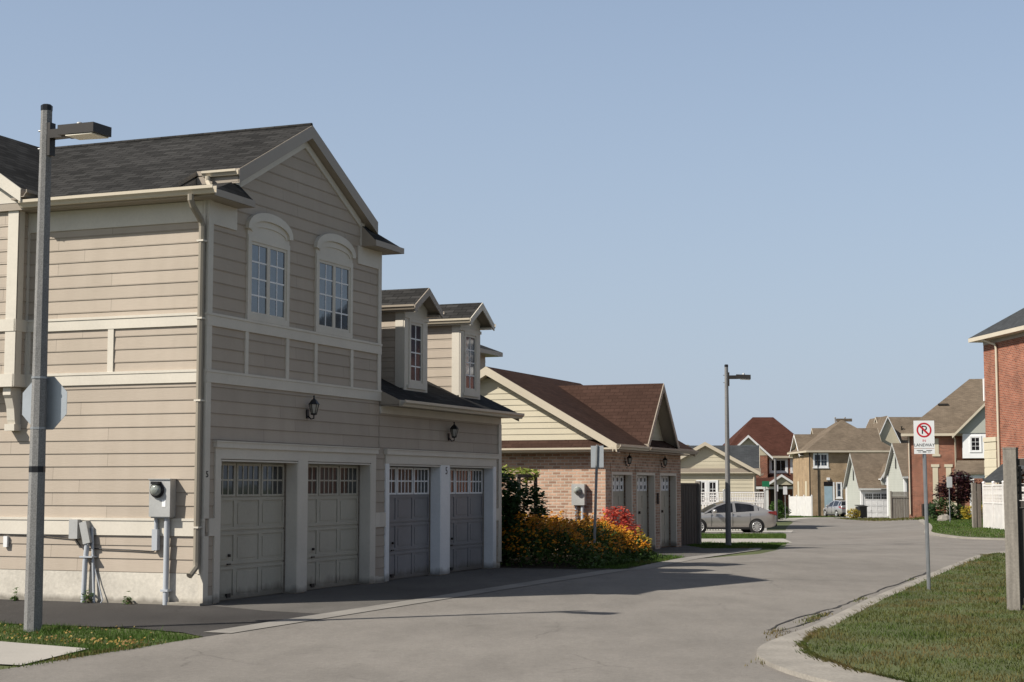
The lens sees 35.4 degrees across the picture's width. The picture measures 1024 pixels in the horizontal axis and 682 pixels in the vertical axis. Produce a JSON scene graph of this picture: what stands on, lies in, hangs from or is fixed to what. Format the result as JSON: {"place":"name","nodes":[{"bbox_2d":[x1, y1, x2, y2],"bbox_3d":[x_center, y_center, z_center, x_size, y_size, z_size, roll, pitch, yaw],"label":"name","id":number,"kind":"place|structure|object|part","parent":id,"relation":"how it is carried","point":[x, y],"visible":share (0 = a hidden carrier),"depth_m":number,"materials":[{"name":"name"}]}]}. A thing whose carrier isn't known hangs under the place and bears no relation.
{"place":"outdoors","nodes":[
{"label":"outdoors","id":0,"kind":"place"},
{"bbox_2d":[0,641,87,664],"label":"sidewalk","id":1,"kind":"structure","parent":0,"point":[11,653],"depth_m":16.35,"materials":[{"name":"concrete"}]},
{"bbox_2d":[0,599,315,636],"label":"driveway","id":2,"kind":"structure","parent":0,"point":[197,620],"depth_m":20.94,"materials":[{"name":"grey asphalt"}]},
{"bbox_2d":[10,587,18,600],"bbox_3d":[-7.335,3.748,23.641,0.143,0.221,0.226,0,-5,0],"label":"wall weed","id":3,"kind":"object","parent":2,"relation":"on","point":[15,598],"depth_m":23.62,"materials":[{"name":"green plant"}]},
{"bbox_2d":[80,590,92,602],"bbox_3d":[-6.154,3.709,23.203,0.209,0.213,0.396,0,-5,0],"label":"wall weed","id":4,"kind":"object","parent":2,"relation":"on","point":[88,600],"depth_m":23.20,"materials":[{"name":"green plant"}]},
{"bbox_2d":[122,591,132,603],"bbox_3d":[-5.516,3.684,22.961,0.165,0.222,0.311,0,-5,0],"label":"wall weed","id":5,"kind":"object","parent":2,"relation":"on","point":[128,601],"depth_m":22.94,"materials":[{"name":"green plant"}]},
{"bbox_2d":[0,513,971,675],"bbox_3d":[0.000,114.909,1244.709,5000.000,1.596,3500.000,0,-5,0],"label":"ground","id":6,"kind":"structure","parent":0,"point":[782,525],"depth_m":18.77,"materials":[{"name":"plant"}]},
{"bbox_2d":[24,104,111,631],"bbox_3d":[-5.287,0.411,18.921,0.951,6.585,0.340,-2,-6,24],"label":"street lamp","id":7,"kind":"object","parent":6,"relation":"on","point":[50,133],"visible":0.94,"depth_m":18.99,"materials":[{"name":"metal"}]},
{"bbox_2d":[22,377,66,429],"bbox_3d":[-5.590,0.743,19.122,0.630,0.630,0.057,-2,-5,20],"label":"stop sign","id":8,"kind":"object","parent":7,"relation":"attached to","point":[56,410],"visible":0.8,"depth_m":19.10,"materials":[{"name":"metal"}]},
{"bbox_2d":[0,619,200,662],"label":"grass","id":9,"kind":"structure","parent":6,"relation":"on","point":[103,633],"depth_m":17.95,"materials":[{"name":"green plant"}]},
{"bbox_2d":[0,623,153,645],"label":"fallen leaves","id":10,"kind":"object","parent":9,"relation":"on","point":[115,641],"visible":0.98,"depth_m":17.33,"materials":[{"name":"plant"}]},
{"bbox_2d":[0,123,403,605],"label":"coach house","id":11,"kind":"structure","parent":6,"relation":"on","point":[214,337],"depth_m":23.96,"materials":[{"name":"beige wood"}]},
{"bbox_2d":[219,462,283,600],"bbox_3d":[-4.005,2.860,24.255,0.090,2.035,2.190,-2,-6,21],"label":"garage door","id":12,"kind":"structure","parent":11,"relation":"in","point":[252,494],"depth_m":24.37,"materials":[{"name":"beige paint"}]},
{"bbox_2d":[245,213,292,326],"bbox_3d":[-3.737,-1.115,24.665,0.075,1.683,1.360,-2,-6,21],"label":"window","id":13,"kind":"structure","parent":11,"relation":"in","point":[269,236],"depth_m":24.64,"materials":[{"name":"beige glass"}]},
{"bbox_2d":[307,464,357,589],"bbox_3d":[-3.064,3.076,26.644,0.090,2.035,2.160,-2,-6,21],"label":"garage door","id":14,"kind":"structure","parent":11,"relation":"in","point":[332,527],"depth_m":26.78,"materials":[{"name":"beige paint"}]},
{"bbox_2d":[313,234,355,337],"bbox_3d":[-2.946,-0.935,26.660,0.075,1.683,1.390,-2,-6,21],"label":"window","id":15,"kind":"structure","parent":11,"relation":"in","point":[334,254],"depth_m":26.64,"materials":[{"name":"beige glass"}]},
{"bbox_2d":[210,568,600,613],"bbox_3d":[-1.421,4.152,27.207,2.620,0.001,12.050,-2,-6,21],"label":"driveway apron","id":16,"kind":"object","parent":6,"relation":"on","point":[331,599],"visible":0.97,"depth_m":25.92,"materials":[{"name":"concrete"}]},
{"bbox_2d":[378,288,524,582],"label":"dormer garage","id":17,"kind":"structure","parent":6,"relation":"on","point":[440,468],"depth_m":30.43,"materials":[{"name":"beige wood"}]},
{"bbox_2d":[389,466,428,579],"bbox_3d":[-1.971,3.324,29.392,0.090,2.035,2.140,-2,-6,21],"label":"garage door","id":18,"kind":"structure","parent":17,"relation":"in","point":[409,486],"depth_m":29.57,"materials":[{"name":"grey paint"}]},
{"bbox_2d":[450,468,482,571],"bbox_3d":[-1.000,3.547,31.853,0.090,2.035,2.130,-2,-6,21],"label":"garage door","id":19,"kind":"structure","parent":17,"relation":"in","point":[466,484],"depth_m":32.06,"materials":[{"name":"grey paint"}]},
{"bbox_2d":[500,509,671,568],"bbox_3d":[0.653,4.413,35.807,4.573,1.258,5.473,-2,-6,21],"label":"flower bed","id":20,"kind":"object","parent":6,"relation":"on","point":[550,537],"visible":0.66,"depth_m":34.06,"materials":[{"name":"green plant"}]},
{"bbox_2d":[506,474,538,558],"bbox_3d":[0.036,4.189,37.877,0.770,2.070,1.400,-2,-6,21],"label":"trellis","id":21,"kind":"object","parent":20,"relation":"on","point":[518,476],"visible":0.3,"depth_m":37.77,"materials":[{"name":"brown wood"}]},
{"bbox_2d":[502,464,539,556],"bbox_3d":[0.087,4.023,37.894,1.046,2.215,1.601,-2,-6,21],"label":"climbing vine","id":22,"kind":"object","parent":21,"relation":"attached to","point":[525,480],"visible":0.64,"depth_m":37.89,"materials":[{"name":"green plant"}]},
{"bbox_2d":[500,469,550,563],"bbox_3d":[-0.412,3.814,34.815,2.174,2.138,2.568,-2,-6,21],"label":"dark shrub","id":23,"kind":"object","parent":20,"relation":"on","point":[510,505],"visible":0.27,"depth_m":34.47,"materials":[{"name":"green plant"}]},
{"bbox_2d":[591,445,603,563],"bbox_3d":[1.832,3.625,34.468,0.290,2.780,0.044,-2,-6,21],"label":"sign post","id":24,"kind":"object","parent":20,"relation":"on","point":[597,456],"visible":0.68,"depth_m":34.54,"materials":[{"name":"metal"}]},
{"bbox_2d":[599,506,642,549],"bbox_3d":[2.482,4.582,38.639,1.399,1.258,1.268,0,-5,0],"label":"red bush","id":25,"kind":"object","parent":20,"relation":"on","point":[623,518],"visible":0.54,"depth_m":38.67,"materials":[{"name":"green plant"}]},
{"bbox_2d":[582,551,683,569],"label":"grass","id":26,"kind":"structure","parent":20,"relation":"on","point":[642,563],"depth_m":34.43,"materials":[{"name":"green plant"}]},
{"bbox_2d":[629,526,652,551],"bbox_3d":[2.958,4.683,37.126,0.629,0.783,0.526,-5,-7,44],"label":"yellow bush","id":27,"kind":"object","parent":20,"relation":"on","point":[643,537],"visible":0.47,"depth_m":37.11,"materials":[{"name":"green plant"}]},
{"bbox_2d":[480,366,698,553],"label":"brick garage","id":28,"kind":"structure","parent":6,"relation":"on","point":[557,431],"depth_m":41.26,"materials":[{"name":"beige"}]},
{"bbox_2d":[613,475,623,527],"bbox_3d":[2.637,4.399,41.036,0.090,2.020,1.640,-2,-6,21],"label":"garage door","id":29,"kind":"structure","parent":28,"relation":"in","point":[618,480],"depth_m":41.34,"materials":[{"name":"beige paint"}]},
{"bbox_2d":[637,475,647,546],"bbox_3d":[3.400,4.574,42.982,0.090,2.020,1.630,-2,-6,21],"label":"garage door","id":30,"kind":"structure","parent":28,"relation":"in","point":[641,479],"depth_m":43.32,"materials":[{"name":"beige paint"}]},
{"bbox_2d":[661,476,668,546],"bbox_3d":[4.205,4.756,44.998,0.090,2.020,1.570,-2,-6,21],"label":"garage door","id":31,"kind":"structure","parent":28,"relation":"in","point":[664,479],"depth_m":45.29,"materials":[{"name":"beige paint"}]},
{"bbox_2d":[610,547,762,569],"bbox_3d":[4.729,5.222,38.841,0.744,0.050,14.307,-2,-5,20],"label":"curb","id":32,"kind":"object","parent":6,"relation":"on","point":[659,564],"visible":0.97,"depth_m":36.30,"materials":[{"name":"concrete"}]},
{"bbox_2d":[681,481,701,544],"bbox_3d":[5.214,5.169,47.342,0.140,2.060,2.400,-2,-6,21],"label":"board fence","id":33,"kind":"object","parent":6,"relation":"on","point":[690,513],"visible":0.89,"depth_m":47.59,"materials":[{"name":"grey wood"}]},
{"bbox_2d":[681,442,762,529],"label":"cream garage","id":34,"kind":"structure","parent":6,"relation":"on","point":[705,465],"depth_m":85.04,"materials":[{"name":"beige wood"}]},
{"bbox_2d":[696,480,706,504],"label":"window","id":35,"kind":"structure","parent":34,"relation":"in","point":[703,482],"depth_m":85.04,"materials":[{"name":"white paint"}]},
{"bbox_2d":[707,480,717,504],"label":"window","id":36,"kind":"structure","parent":34,"relation":"in","point":[712,485],"depth_m":84.97,"materials":[{"name":"white paint"}]},
{"bbox_2d":[723,364,750,544],"bbox_3d":[6.601,3.482,46.834,0.803,5.615,0.340,-1,-5,8],"label":"street lamp","id":37,"kind":"object","parent":6,"relation":"on","point":[742,376],"visible":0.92,"depth_m":46.84,"materials":[{"name":"metal"}]},
{"bbox_2d":[686,541,788,548],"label":"grass","id":38,"kind":"structure","parent":6,"relation":"on","point":[764,545],"depth_m":46.81,"materials":[{"name":"green plant"}]},
{"bbox_2d":[701,532,785,538],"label":"grass","id":39,"kind":"structure","parent":6,"relation":"on","point":[768,535],"depth_m":63.33,"materials":[{"name":"green plant"}]},
{"bbox_2d":[723,417,793,513],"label":"red roof house","id":40,"kind":"structure","parent":6,"relation":"on","point":[772,437],"depth_m":177.48,"materials":[{"name":"orange brick"}]},
{"bbox_2d":[770,489,782,510],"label":"front door","id":41,"kind":"structure","parent":40,"relation":"in","point":[780,491],"depth_m":177.10,"materials":[{"name":"wood"}]},
{"bbox_2d":[769,458,787,472],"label":"window","id":42,"kind":"structure","parent":40,"relation":"in","point":[781,463],"depth_m":177.45,"materials":[{"name":"white paint"}]},
{"bbox_2d":[790,458,792,472],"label":"window","id":43,"kind":"structure","parent":40,"relation":"in","point":[791,459],"depth_m":177.45,"materials":[{"name":"white paint"}]},
{"bbox_2d":[762,481,768,488],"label":"street name sign","id":44,"kind":"object","parent":6,"relation":"on","point":[765,484],"visible":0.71,"depth_m":118.48,"materials":[{"name":"metal"}]},
{"bbox_2d":[774,458,777,520],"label":"lamp pole","id":45,"kind":"object","parent":6,"relation":"on","point":[775,489],"visible":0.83,"depth_m":119.45,"materials":[{"name":"metal"}]},
{"bbox_2d":[789,495,812,515],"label":"picket fence","id":46,"kind":"object","parent":6,"relation":"on","point":[801,505],"visible":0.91,"depth_m":153.27,"materials":[{"name":"white paint"}]},
{"bbox_2d":[786,515,845,517],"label":"grass","id":47,"kind":"structure","parent":6,"relation":"on","point":[800,516],"depth_m":147.41,"materials":[{"name":"green plant"}]},
{"bbox_2d":[823,500,845,516],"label":"parked car","id":48,"kind":"object","parent":6,"relation":"on","point":[836,508],"visible":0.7,"depth_m":147.00,"materials":[{"name":"silver metal"}]},
{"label":"side windows","id":49,"kind":"part","parent":48,"relation":"part of","materials":[{"name":"grey glass"}]},
{"bbox_2d":[787,417,890,515],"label":"buff brick house","id":50,"kind":"structure","parent":6,"relation":"on","point":[820,456],"depth_m":157.75,"materials":[{"name":"grey"}]},
{"bbox_2d":[805,481,806,495],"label":"blind window","id":51,"kind":"structure","parent":50,"relation":"in","point":[805,481],"depth_m":159.86,"materials":[{"name":"beige"}]},
{"bbox_2d":[813,453,828,467],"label":"window","id":52,"kind":"structure","parent":50,"relation":"in","point":[822,457],"depth_m":157.55,"materials":[{"name":"white paint"}]},
{"bbox_2d":[824,482,834,506],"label":"front door","id":53,"kind":"structure","parent":50,"relation":"in","point":[829,494],"depth_m":157.25,"materials":[{"name":"blue wood"}]},
{"bbox_2d":[836,482,842,498],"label":"window","id":54,"kind":"structure","parent":50,"relation":"in","point":[838,484],"depth_m":157.29,"materials":[{"name":"white paint"}]},
{"bbox_2d":[843,453,888,517],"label":"pale garage","id":55,"kind":"structure","parent":6,"relation":"on","point":[865,483],"depth_m":138.52,"materials":[{"name":"grey"}]},
{"bbox_2d":[864,493,886,517],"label":"garage door","id":56,"kind":"structure","parent":55,"relation":"in","point":[876,503],"depth_m":137.29,"materials":[{"name":"white paint"}]},
{"bbox_2d":[757,551,1004,681],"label":"curb","id":57,"kind":"structure","parent":6,"relation":"on","point":[781,655],"depth_m":15.41,"materials":[{"name":"concrete"}]},
{"bbox_2d":[866,416,920,445],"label":"cream house","id":58,"kind":"structure","parent":6,"relation":"on","point":[891,429],"depth_m":173.47,"materials":[{"name":"beige"}]},
{"bbox_2d":[883,443,908,517],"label":"pale garage","id":59,"kind":"structure","parent":6,"relation":"on","point":[896,472],"depth_m":133.16,"materials":[{"name":"grey"}]},
{"bbox_2d":[890,491,908,518],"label":"board screen","id":60,"kind":"object","parent":6,"relation":"on","point":[900,508],"visible":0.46,"depth_m":125.65,"materials":[{"name":"grey wood"}]},
{"bbox_2d":[807,552,1023,681],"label":"verge","id":61,"kind":"structure","parent":6,"relation":"on","point":[938,647],"depth_m":17.39,"materials":[{"name":"plant"}]},
{"bbox_2d":[913,421,934,589],"bbox_3d":[6.570,2.709,25.463,0.324,2.885,0.048,0,-5,4],"label":"no parking sign","id":62,"kind":"object","parent":61,"relation":"on","point":[924,439],"visible":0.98,"depth_m":25.53,"materials":[{"name":"metal"}]},
{"bbox_2d":[1002,447,1023,609],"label":"wooden post","id":63,"kind":"object","parent":61,"relation":"on","point":[1013,515],"visible":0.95,"depth_m":21.29,"materials":[{"name":"grey wood"}]},
{"bbox_2d":[921,503,934,515],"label":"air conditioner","id":64,"kind":"object","parent":6,"relation":"on","point":[922,505],"visible":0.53,"depth_m":110.98,"materials":[{"name":"grey metal"}]},
{"bbox_2d":[901,379,985,517],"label":"red brick house","id":65,"kind":"structure","parent":6,"relation":"on","point":[957,416],"depth_m":112.25,"materials":[{"name":"grey"}]},
{"bbox_2d":[931,464,939,506],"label":"blind window","id":66,"kind":"structure","parent":65,"relation":"in","point":[935,466],"depth_m":112.11,"materials":[{"name":"beige paint"}]},
{"bbox_2d":[932,438,939,455],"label":"blind window","id":67,"kind":"structure","parent":65,"relation":"in","point":[936,448],"depth_m":112.27,"materials":[{"name":"beige paint"}]},
{"bbox_2d":[944,464,952,501],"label":"blind window","id":68,"kind":"structure","parent":65,"relation":"in","point":[948,466],"depth_m":111.94,"materials":[{"name":"beige paint"}]},
{"bbox_2d":[969,436,981,451],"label":"window","id":69,"kind":"structure","parent":65,"relation":"in","point":[975,444],"depth_m":110.85,"materials":[{"name":"white paint"}]},
{"bbox_2d":[918,519,1004,539],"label":"island curb","id":70,"kind":"structure","parent":6,"relation":"on","point":[922,521],"depth_m":55.78,"materials":[{"name":"concrete"}]},
{"bbox_2d":[968,308,1023,501],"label":"brick townhouse","id":71,"kind":"structure","parent":6,"relation":"on","point":[1002,341],"depth_m":69.96,"materials":[{"name":"red brick"}]},
{"bbox_2d":[480,345,502,369],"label":"house","id":72,"kind":"structure","parent":0,"point":[485,351],"depth_m":58.64,"materials":[{"name":"beige wood"}]},
{"bbox_2d":[0,517,1004,681],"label":"road","id":73,"kind":"structure","parent":0,"point":[703,620],"depth_m":18.90,"materials":[{"name":"grey asphalt"}]},
{"bbox_2d":[206,569,631,632],"bbox_3d":[-0.613,3.983,25.419,0.459,0.001,15.103,-2,-6,22],"label":"gutter strip","id":74,"kind":"object","parent":73,"relation":"on","point":[327,615],"visible":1,"depth_m":22.77,"materials":[{"name":"concrete"}]},
{"bbox_2d":[2,552,999,681],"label":"weeds","id":75,"kind":"object","parent":73,"relation":"on","point":[804,646],"visible":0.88,"depth_m":16.08,"materials":[{"name":"green plant"}]},
{"bbox_2d":[714,548,937,630],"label":"road cracks","id":76,"kind":"object","parent":73,"relation":"on","point":[825,609],"visible":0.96,"depth_m":22.59,"materials":[{"name":"black asphalt"}]},
{"bbox_2d":[846,508,860,517],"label":"golden shrub","id":77,"kind":"object","parent":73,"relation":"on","point":[849,512],"visible":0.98,"depth_m":133.13,"materials":[{"name":"yellow plant"}]},
{"bbox_2d":[855,505,867,517],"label":"waste bin","id":78,"kind":"object","parent":73,"relation":"on","point":[862,509],"visible":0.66,"depth_m":134.15,"materials":[{"name":"black plastic"}]},
{"bbox_2d":[0,0,1023,445],"label":"sky","id":79,"kind":"structure","parent":0,"point":[821,202],"materials":[{"name":"blue"}]},
{"bbox_2d":[620,545,748,557],"bbox_3d":[5.146,5.665,43.439,3.050,0.091,11.400,-2,-6,21],"label":"garage apron","id":80,"kind":"object","parent":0,"point":[688,551],"visible":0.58,"depth_m":42.47,"materials":[{"name":"concrete"}]},
{"bbox_2d":[702,539,791,542],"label":"path","id":81,"kind":"structure","parent":0,"point":[750,540],"depth_m":54.57,"materials":[{"name":"concrete"}]},
{"bbox_2d":[704,530,792,532],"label":"car driveway","id":82,"kind":"structure","parent":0,"point":[741,531],"depth_m":77.63,"materials":[{"name":"concrete"}]},
{"bbox_2d":[701,489,766,530],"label":"garden fence","id":83,"kind":"object","parent":82,"relation":"on","point":[735,498],"visible":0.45,"depth_m":80.00,"materials":[{"name":"white paint"}]},
{"bbox_2d":[701,501,776,532],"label":"sedan","id":84,"kind":"object","parent":82,"relation":"on","point":[747,517],"visible":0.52,"depth_m":73.76,"materials":[{"name":"silver metal"}]},
{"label":"side windows","id":85,"kind":"part","parent":84,"relation":"part of","materials":[{"name":"black glass"}]},
{"bbox_2d":[778,517,807,520],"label":"sidewalk","id":86,"kind":"structure","parent":0,"point":[789,519],"depth_m":126.51,"materials":[{"name":"concrete"}]},
{"bbox_2d":[768,500,790,519],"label":"porch shrub","id":87,"kind":"object","parent":86,"relation":"on","point":[781,512],"visible":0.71,"depth_m":125.73,"materials":[{"name":"green plant"}]},
{"bbox_2d":[783,487,786,519],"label":"road sign","id":88,"kind":"object","parent":86,"relation":"on","point":[784,490],"visible":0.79,"depth_m":124.39,"materials":[{"name":"metal"}]},
{"bbox_2d":[837,516,929,520],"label":"grass","id":89,"kind":"structure","parent":0,"point":[886,518],"depth_m":120.52,"materials":[{"name":"green plant"}]},
{"bbox_2d":[924,517,1004,537],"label":"island lawn","id":90,"kind":"structure","parent":0,"point":[972,534],"depth_m":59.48,"materials":[{"name":"plant"}]},
{"bbox_2d":[937,513,951,520],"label":"garden rock","id":91,"kind":"object","parent":90,"relation":"on","point":[944,517],"visible":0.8,"depth_m":87.28,"materials":[{"name":"stone"}]},
{"bbox_2d":[928,497,970,520],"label":"green shrub","id":92,"kind":"object","parent":90,"relation":"on","point":[934,513],"visible":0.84,"depth_m":87.95,"materials":[{"name":"green plant"}]},
{"bbox_2d":[947,477,951,515],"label":"road sign","id":93,"kind":"object","parent":90,"relation":"on","point":[949,482],"visible":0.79,"depth_m":82.82,"materials":[{"name":"metal"}]},
{"bbox_2d":[932,470,981,517],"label":"burgundy tree","id":94,"kind":"object","parent":90,"relation":"on","point":[957,477],"visible":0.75,"depth_m":89.39,"materials":[{"name":"red plant"}]},
{"bbox_2d":[960,504,982,518],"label":"bush","id":95,"kind":"object","parent":90,"relation":"on","point":[963,512],"visible":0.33,"depth_m":87.00,"materials":[{"name":"yellow plant"}]},
{"bbox_2d":[971,483,981,527],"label":"gate post","id":96,"kind":"object","parent":90,"relation":"on","point":[976,504],"visible":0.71,"depth_m":67.48,"materials":[{"name":"grey wood"}]},
{"bbox_2d":[982,481,1023,529],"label":"lattice fence","id":97,"kind":"object","parent":90,"relation":"on","point":[993,511],"visible":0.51,"depth_m":64.80,"materials":[{"name":"white paint"}]}
]}

